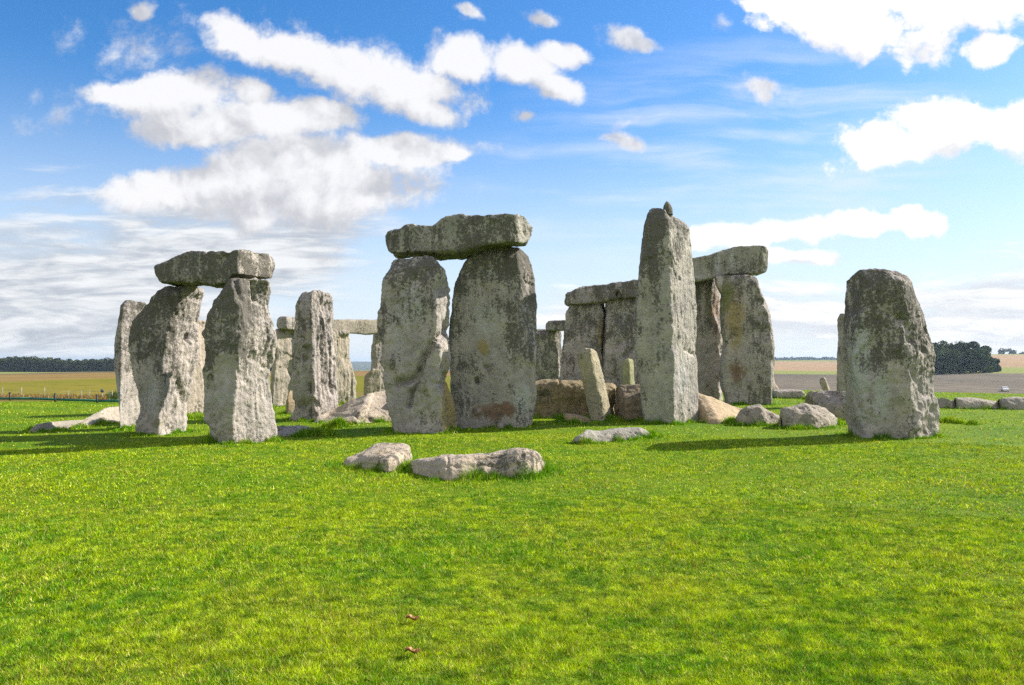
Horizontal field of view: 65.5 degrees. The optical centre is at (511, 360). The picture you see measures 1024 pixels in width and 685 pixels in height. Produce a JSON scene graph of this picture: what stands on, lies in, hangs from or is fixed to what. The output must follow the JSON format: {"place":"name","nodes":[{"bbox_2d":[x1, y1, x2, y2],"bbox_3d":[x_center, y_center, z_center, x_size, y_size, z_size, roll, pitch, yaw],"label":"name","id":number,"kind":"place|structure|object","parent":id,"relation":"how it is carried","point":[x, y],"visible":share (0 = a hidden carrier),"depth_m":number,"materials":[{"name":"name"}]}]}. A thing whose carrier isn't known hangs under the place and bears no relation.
{"place":"outdoors","nodes":[
{"label":"outdoors","id":0,"kind":"place"},
{"bbox_2d":[0,372,270,374],"bbox_3d":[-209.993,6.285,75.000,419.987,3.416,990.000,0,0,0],"label":"earth strip","id":1,"kind":"object","parent":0,"point":[59,373],"visible":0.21,"depth_m":400.12,"materials":[{"name":"brown soil"}]},
{"bbox_2d":[0,370,369,373],"bbox_3d":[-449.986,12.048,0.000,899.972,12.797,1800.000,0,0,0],"label":"pasture","id":2,"kind":"structure","parent":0,"point":[67,372],"depth_m":616.78,"materials":[{"name":"green plant"}]},
{"bbox_2d":[0,356,271,371],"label":"woodland","id":3,"kind":"object","parent":2,"relation":"on","point":[25,364],"visible":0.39,"depth_m":795.74,"materials":[{"name":"green plant"}]},
{"bbox_2d":[0,371,449,381],"bbox_3d":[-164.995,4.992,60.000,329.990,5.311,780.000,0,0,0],"label":"stubble field","id":4,"kind":"structure","parent":0,"point":[26,377],"depth_m":173.61,"materials":[{"name":"beige plant"}]},
{"bbox_2d":[0,376,450,395],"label":"meadow","id":5,"kind":"structure","parent":0,"point":[57,387],"depth_m":64.17,"materials":[{"name":"yellow plant"}]},
{"bbox_2d":[0,391,450,401],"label":"verge","id":6,"kind":"structure","parent":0,"point":[359,394],"depth_m":34.70,"materials":[{"name":"green plant"}]},
{"bbox_2d":[2,387,106,397],"bbox_3d":[-21.648,1.544,37.200,5.966,0.654,0.032,0,0,0],"label":"wire fence","id":7,"kind":"object","parent":6,"relation":"on","point":[68,393],"visible":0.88,"depth_m":37.20,"materials":[{"name":"grey metal"}]},
{"bbox_2d":[0,390,117,399],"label":"weeds","id":8,"kind":"object","parent":6,"relation":"on","point":[112,395],"visible":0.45,"depth_m":37.94,"materials":[{"name":"green plant"}]},
{"bbox_2d":[351,362,449,370],"bbox_3d":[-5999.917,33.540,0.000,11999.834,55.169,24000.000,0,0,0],"label":"hills","id":9,"kind":"structure","parent":0,"point":[361,365],"depth_m":4357.37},
{"bbox_2d":[0,390,1023,684],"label":"lawn","id":10,"kind":"structure","parent":0,"point":[350,433],"depth_m":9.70,"materials":[{"name":"green plant"}]},
{"bbox_2d":[0,392,117,402],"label":"barrier rail","id":11,"kind":"object","parent":10,"relation":"on","point":[54,399],"visible":0.86,"depth_m":33.77,"materials":[{"name":"brown paint"}]},
{"bbox_2d":[30,407,119,431],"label":"fallen stone","id":12,"kind":"object","parent":10,"relation":"on","point":[112,414],"visible":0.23,"depth_m":21.38,"materials":[{"name":"grey stone"}]},
{"bbox_2d":[114,300,146,427],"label":"standing stone","id":13,"kind":"object","parent":10,"relation":"on","point":[127,389],"visible":0.54,"depth_m":19.95,"materials":[{"name":"grey stone"}]},
{"bbox_2d":[128,285,203,435],"bbox_3d":[-8.229,0.162,19.095,1.582,3.953,1.303,0,0,0],"label":"standing stone","id":14,"kind":"object","parent":10,"relation":"on","point":[163,344],"visible":0.91,"depth_m":18.62,"materials":[{"name":"grey stone"}]},
{"bbox_2d":[154,249,274,287],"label":"lintel stone","id":15,"kind":"object","parent":14,"relation":"on","point":[218,269],"visible":0.94,"depth_m":17.40,"materials":[{"name":"grey stone"}]},
{"bbox_2d":[187,320,205,412],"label":"standing stone","id":16,"kind":"object","parent":10,"relation":"on","point":[196,401],"visible":0.2,"depth_m":26.92,"materials":[{"name":"grey stone"}]},
{"bbox_2d":[201,277,276,443],"bbox_3d":[-5.836,0.141,17.028,1.389,3.876,1.143,0,0,0],"label":"standing stone","id":17,"kind":"object","parent":10,"relation":"on","point":[238,333],"visible":0.88,"depth_m":16.68,"materials":[{"name":"grey stone"}]},
{"bbox_2d":[270,328,293,406],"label":"standing stone","id":18,"kind":"object","parent":10,"relation":"on","point":[281,380],"visible":0.56,"depth_m":30.00,"materials":[{"name":"grey stone"}]},
{"bbox_2d":[276,316,295,329],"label":"lintel stone","id":19,"kind":"object","parent":18,"relation":"on","point":[286,322],"visible":0.52,"depth_m":29.64,"materials":[{"name":"grey stone"}]},
{"bbox_2d":[286,391,294,413],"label":"standing stone","id":20,"kind":"object","parent":10,"relation":"on","point":[290,405],"visible":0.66,"depth_m":26.15,"materials":[{"name":"beige stone"}]},
{"bbox_2d":[277,425,310,436],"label":"fallen stone","id":21,"kind":"object","parent":10,"relation":"on","point":[283,430],"visible":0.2,"depth_m":19.16,"materials":[{"name":"grey stone"}]},
{"bbox_2d":[289,290,337,420],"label":"standing stone","id":22,"kind":"object","parent":10,"relation":"on","point":[314,385],"visible":0.87,"depth_m":23.59,"materials":[{"name":"grey stone"}]},
{"bbox_2d":[332,330,356,403],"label":"standing stone","id":23,"kind":"object","parent":10,"relation":"on","point":[346,381],"visible":0.41,"depth_m":31.85,"materials":[{"name":"grey stone"}]},
{"bbox_2d":[332,319,377,334],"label":"lintel stone","id":24,"kind":"object","parent":23,"relation":"on","point":[361,326],"visible":0.55,"depth_m":32.60,"materials":[{"name":"grey stone"}]},
{"bbox_2d":[314,390,390,423],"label":"fallen stone","id":25,"kind":"object","parent":10,"relation":"on","point":[369,407],"visible":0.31,"depth_m":23.20,"materials":[{"name":"grey stone"}]},
{"bbox_2d":[364,369,381,394],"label":"standing stone","id":26,"kind":"object","parent":10,"relation":"on","point":[372,381],"visible":0.67,"depth_m":33.35,"materials":[{"name":"grey stone"}]},
{"bbox_2d":[343,443,411,472],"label":"fallen stone","id":27,"kind":"object","parent":10,"relation":"on","point":[389,455],"visible":0.52,"depth_m":12.90,"materials":[{"name":"grey stone"}]},
{"bbox_2d":[371,334,384,390],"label":"standing stone","id":28,"kind":"object","parent":10,"relation":"on","point":[376,349],"visible":0.27,"depth_m":34.53,"materials":[{"name":"grey stone"}]},
{"bbox_2d":[405,647,419,653],"bbox_3d":[-0.581,1.689,4.646,0.091,0.037,0.057,0,0,-9],"label":"withered leaf","id":29,"kind":"object","parent":10,"relation":"on","point":[412,650],"visible":1,"depth_m":4.64,"materials":[{"name":"brown plant"}]},
{"bbox_2d":[406,614,418,620],"bbox_3d":[-0.660,1.703,5.280,0.091,0.037,0.057,0,0,-9],"label":"withered leaf","id":30,"kind":"object","parent":10,"relation":"on","point":[410,616],"visible":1,"depth_m":5.28,"materials":[{"name":"brown plant"}]},
{"bbox_2d":[377,255,456,433],"bbox_3d":[-2.354,-0.269,19.813,1.956,4.690,1.576,0,0,0],"label":"standing stone","id":31,"kind":"object","parent":10,"relation":"on","point":[413,312],"visible":0.94,"depth_m":19.39,"materials":[{"name":"grey stone"}]},
{"bbox_2d":[409,448,544,480],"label":"fallen stone","id":32,"kind":"object","parent":10,"relation":"on","point":[448,467],"visible":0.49,"depth_m":12.05,"materials":[{"name":"grey stone"}]},
{"bbox_2d":[448,247,536,428],"bbox_3d":[-0.496,-0.437,21.307,2.352,5.178,1.294,0,0,0],"label":"standing stone","id":33,"kind":"object","parent":10,"relation":"on","point":[492,336],"visible":0.92,"depth_m":20.75,"materials":[{"name":"grey stone"}]},
{"bbox_2d":[385,213,532,260],"bbox_3d":[-1.344,-3.207,20.551,3.780,1.165,1.259,0,0,0],"label":"lintel stone","id":34,"kind":"object","parent":33,"relation":"on","point":[458,236],"visible":0.94,"depth_m":20.02,"materials":[{"name":"grey stone"}]},
{"bbox_2d":[535,329,561,380],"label":"standing stone","id":35,"kind":"object","parent":10,"relation":"on","point":[548,358],"visible":0.36,"depth_m":36.25,"materials":[{"name":"grey stone"}]},
{"bbox_2d":[546,320,564,330],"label":"lintel stone","id":36,"kind":"object","parent":35,"relation":"on","point":[555,325],"visible":0.49,"depth_m":35.60,"materials":[{"name":"grey stone"}]},
{"bbox_2d":[534,379,615,417],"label":"fallen stone","id":37,"kind":"object","parent":10,"relation":"on","point":[555,396],"visible":0.32,"depth_m":23.84,"materials":[{"name":"brown stone"}]},
{"bbox_2d":[563,413,590,422],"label":"fallen stone","id":38,"kind":"object","parent":10,"relation":"on","point":[581,418],"visible":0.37,"depth_m":21.76,"materials":[{"name":"grey stone"}]},
{"bbox_2d":[559,304,605,380],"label":"standing stone","id":39,"kind":"object","parent":10,"relation":"on","point":[584,326],"visible":0.5,"depth_m":30.07,"materials":[{"name":"grey stone"}]},
{"bbox_2d":[564,279,637,306],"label":"lintel stone","id":40,"kind":"object","parent":39,"relation":"on","point":[596,294],"visible":0.7,"depth_m":29.74,"materials":[{"name":"grey stone"}]},
{"bbox_2d":[578,348,610,420],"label":"standing stone","id":41,"kind":"object","parent":10,"relation":"on","point":[595,391],"visible":0.85,"depth_m":22.66,"materials":[{"name":"grey stone"}]},
{"bbox_2d":[572,427,649,443],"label":"fallen stone","id":42,"kind":"object","parent":10,"relation":"on","point":[607,435],"visible":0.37,"depth_m":17.38,"materials":[{"name":"grey stone"}]},
{"bbox_2d":[602,298,638,386],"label":"standing stone","id":43,"kind":"object","parent":10,"relation":"on","point":[619,340],"visible":0.41,"depth_m":30.07,"materials":[{"name":"grey stone"}]},
{"bbox_2d":[614,384,642,419],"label":"fallen stone","id":44,"kind":"object","parent":10,"relation":"on","point":[627,405],"visible":0.41,"depth_m":23.07,"materials":[{"name":"brown stone"}]},
{"bbox_2d":[622,359,634,384],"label":"standing stone","id":45,"kind":"object","parent":10,"relation":"on","point":[628,371],"visible":0.49,"depth_m":27.93,"materials":[{"name":"grey stone"}]},
{"bbox_2d":[634,201,698,423],"bbox_3d":[4.418,-1.187,22.524,2.010,6.533,1.385,0,0,0],"label":"standing stone","id":46,"kind":"object","parent":10,"relation":"on","point":[665,324],"visible":0.94,"depth_m":21.95,"materials":[{"name":"grey stone"}]},
{"bbox_2d":[695,278,722,400],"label":"standing stone","id":47,"kind":"object","parent":10,"relation":"on","point":[708,346],"visible":0.46,"depth_m":32.44,"materials":[{"name":"grey stone"}]},
{"bbox_2d":[698,393,741,423],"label":"fallen stone","id":48,"kind":"object","parent":10,"relation":"on","point":[711,410],"visible":0.16,"depth_m":23.05,"materials":[{"name":"beige stone"}]},
{"bbox_2d":[714,275,774,404],"bbox_3d":[9.170,-0.647,31.531,2.379,5.494,1.208,0,0,0],"label":"standing stone","id":49,"kind":"object","parent":10,"relation":"on","point":[746,369],"visible":0.96,"depth_m":31.06,"materials":[{"name":"grey stone"}]},
{"bbox_2d":[692,245,767,282],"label":"lintel stone","id":50,"kind":"object","parent":49,"relation":"on","point":[752,260],"visible":0.73,"depth_m":31.62,"materials":[{"name":"grey stone"}]},
{"bbox_2d":[735,404,778,424],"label":"boulder","id":51,"kind":"object","parent":10,"relation":"on","point":[748,414],"visible":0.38,"depth_m":21.49,"materials":[{"name":"grey stone"}]},
{"bbox_2d":[772,376,778,391],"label":"standing stone","id":52,"kind":"object","parent":10,"relation":"on","point":[775,386],"visible":0.12,"depth_m":39.44,"materials":[{"name":"grey stone"}]},
{"bbox_2d":[772,389,805,398],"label":"fallen stone","id":53,"kind":"object","parent":10,"relation":"on","point":[792,393],"visible":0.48,"depth_m":36.95,"materials":[{"name":"grey stone"}]},
{"bbox_2d":[778,403,836,427],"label":"boulder","id":54,"kind":"object","parent":10,"relation":"on","point":[816,415],"visible":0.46,"depth_m":20.59,"materials":[{"name":"grey stone"}]},
{"bbox_2d":[819,377,829,390],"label":"standing stone","id":55,"kind":"object","parent":10,"relation":"on","point":[824,384],"visible":0.54,"depth_m":37.22,"materials":[{"name":"grey stone"}]},
{"bbox_2d":[805,390,845,420],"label":"fallen stone","id":56,"kind":"object","parent":10,"relation":"on","point":[832,402],"visible":0.38,"depth_m":24.27,"materials":[{"name":"grey stone"}]},
{"bbox_2d":[837,313,845,390],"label":"standing stone","id":57,"kind":"object","parent":10,"relation":"on","point":[840,379],"visible":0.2,"depth_m":30.40,"materials":[{"name":"grey stone"}]},
{"bbox_2d":[840,268,939,438],"bbox_3d":[8.865,-0.020,18.498,2.237,4.218,1.658,0,0,0],"label":"standing stone","id":58,"kind":"object","parent":10,"relation":"on","point":[887,355],"visible":0.89,"depth_m":17.99,"materials":[{"name":"grey stone"}]},
{"bbox_2d":[937,398,955,407],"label":"fallen stone","id":59,"kind":"object","parent":10,"relation":"on","point":[943,402],"visible":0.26,"depth_m":29.71,"materials":[{"name":"grey stone"}]},
{"bbox_2d":[952,397,998,408],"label":"fallen stone","id":60,"kind":"object","parent":10,"relation":"on","point":[967,402],"visible":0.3,"depth_m":29.17,"materials":[{"name":"grey stone"}]},
{"bbox_2d":[996,397,1023,409],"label":"fallen stone","id":61,"kind":"object","parent":10,"relation":"on","point":[1016,403],"visible":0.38,"depth_m":28.91,"materials":[{"name":"grey stone"}]},
{"bbox_2d":[0,0,1023,361],"label":"sky","id":62,"kind":"structure","parent":0,"point":[839,139],"materials":[{"name":"blue"}]},
{"bbox_2d":[774,373,1023,393],"bbox_3d":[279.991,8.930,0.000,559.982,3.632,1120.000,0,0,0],"label":"ploughed field","id":63,"kind":"structure","parent":0,"point":[978,382],"depth_m":350.59,"materials":[{"name":"brown soil"}]},
{"bbox_2d":[934,351,945,373],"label":"broadleaf tree","id":64,"kind":"object","parent":63,"relation":"on","point":[938,369],"visible":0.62,"depth_m":489.88,"materials":[{"name":"green plant"}]},
{"bbox_2d":[934,353,948,373],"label":"broadleaf tree","id":65,"kind":"object","parent":63,"relation":"on","point":[944,364],"visible":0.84,"depth_m":488.43,"materials":[{"name":"green plant"}]},
{"bbox_2d":[942,349,963,373],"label":"broadleaf tree","id":66,"kind":"object","parent":63,"relation":"on","point":[953,359],"visible":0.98,"depth_m":484.11,"materials":[{"name":"green plant"}]},
{"bbox_2d":[774,355,1023,370],"bbox_3d":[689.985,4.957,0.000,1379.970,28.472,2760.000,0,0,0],"label":"ripe field","id":67,"kind":"structure","parent":0,"point":[1011,360],"depth_m":856.72,"materials":[{"name":"beige plant"}]},
{"bbox_2d":[774,367,1023,374],"bbox_3d":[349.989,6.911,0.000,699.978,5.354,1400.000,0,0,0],"label":"green strip","id":68,"kind":"object","parent":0,"point":[1012,369],"visible":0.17,"depth_m":552.88,"materials":[{"name":"plant"}]},
{"bbox_2d":[933,345,948,353],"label":"broadleaf tree","id":69,"kind":"object","parent":68,"relation":"on","point":[945,350],"visible":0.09,"depth_m":501.69,"materials":[{"name":"green plant"}]},
{"bbox_2d":[938,340,955,351],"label":"broadleaf tree","id":70,"kind":"object","parent":68,"relation":"on","point":[943,343],"visible":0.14,"depth_m":513.85,"materials":[{"name":"green plant"}]},
{"bbox_2d":[950,341,967,353],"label":"broadleaf tree","id":71,"kind":"object","parent":68,"relation":"on","point":[959,345],"visible":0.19,"depth_m":511.25,"materials":[{"name":"green plant"}]},
{"bbox_2d":[958,351,973,372],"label":"broadleaf tree","id":72,"kind":"object","parent":68,"relation":"on","point":[968,360],"visible":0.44,"depth_m":488.37,"materials":[{"name":"green plant"}]},
{"bbox_2d":[961,341,979,371],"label":"broadleaf tree","id":73,"kind":"object","parent":68,"relation":"on","point":[973,343],"visible":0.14,"depth_m":512.40,"materials":[{"name":"green plant"}]},
{"bbox_2d":[963,349,980,372],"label":"broadleaf tree","id":74,"kind":"object","parent":68,"relation":"on","point":[973,366],"visible":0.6,"depth_m":488.10,"materials":[{"name":"green plant"}]},
{"bbox_2d":[974,352,994,372],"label":"broadleaf tree","id":75,"kind":"object","parent":68,"relation":"on","point":[985,363],"visible":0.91,"depth_m":486.18,"materials":[{"name":"green plant"}]},
{"bbox_2d":[977,345,991,371],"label":"broadleaf tree","id":76,"kind":"object","parent":68,"relation":"on","point":[983,349],"visible":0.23,"depth_m":508.71,"materials":[{"name":"green plant"}]},
{"bbox_2d":[984,351,1001,371],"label":"broadleaf tree","id":77,"kind":"object","parent":68,"relation":"on","point":[998,366],"visible":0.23,"depth_m":505.34,"materials":[{"name":"green plant"}]},
{"bbox_2d":[990,356,996,372],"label":"broadleaf tree","id":78,"kind":"object","parent":68,"relation":"on","point":[993,364],"visible":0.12,"depth_m":493.65,"materials":[{"name":"green plant"}]},
{"bbox_2d":[775,354,1023,361],"bbox_3d":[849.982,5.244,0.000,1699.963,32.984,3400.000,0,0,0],"label":"ridge pasture","id":79,"kind":"structure","parent":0,"point":[836,360],"depth_m":1408.09,"materials":[{"name":"green plant"}]},
{"bbox_3d":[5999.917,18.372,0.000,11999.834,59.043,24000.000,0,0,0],"label":"distant hills","id":80,"kind":"structure","parent":0,"visible":0},
{"bbox_2d":[774,356,836,359],"bbox_3d":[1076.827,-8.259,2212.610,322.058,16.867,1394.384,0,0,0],"label":"hedgerow","id":81,"kind":"object","parent":80,"relation":"on","point":[808,358],"visible":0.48,"depth_m":2895.42,"materials":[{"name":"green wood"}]},
{"bbox_2d":[997,348,1008,353],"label":"ridge tree","id":82,"kind":"object","parent":80,"relation":"on","point":[1002,351],"visible":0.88,"depth_m":1499.01,"materials":[{"name":"green plant"}]},
{"bbox_2d":[1008,348,1016,353],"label":"ridge tree","id":83,"kind":"object","parent":80,"relation":"on","point":[1012,351],"visible":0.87,"depth_m":1504.85,"materials":[{"name":"green plant"}]}
]}

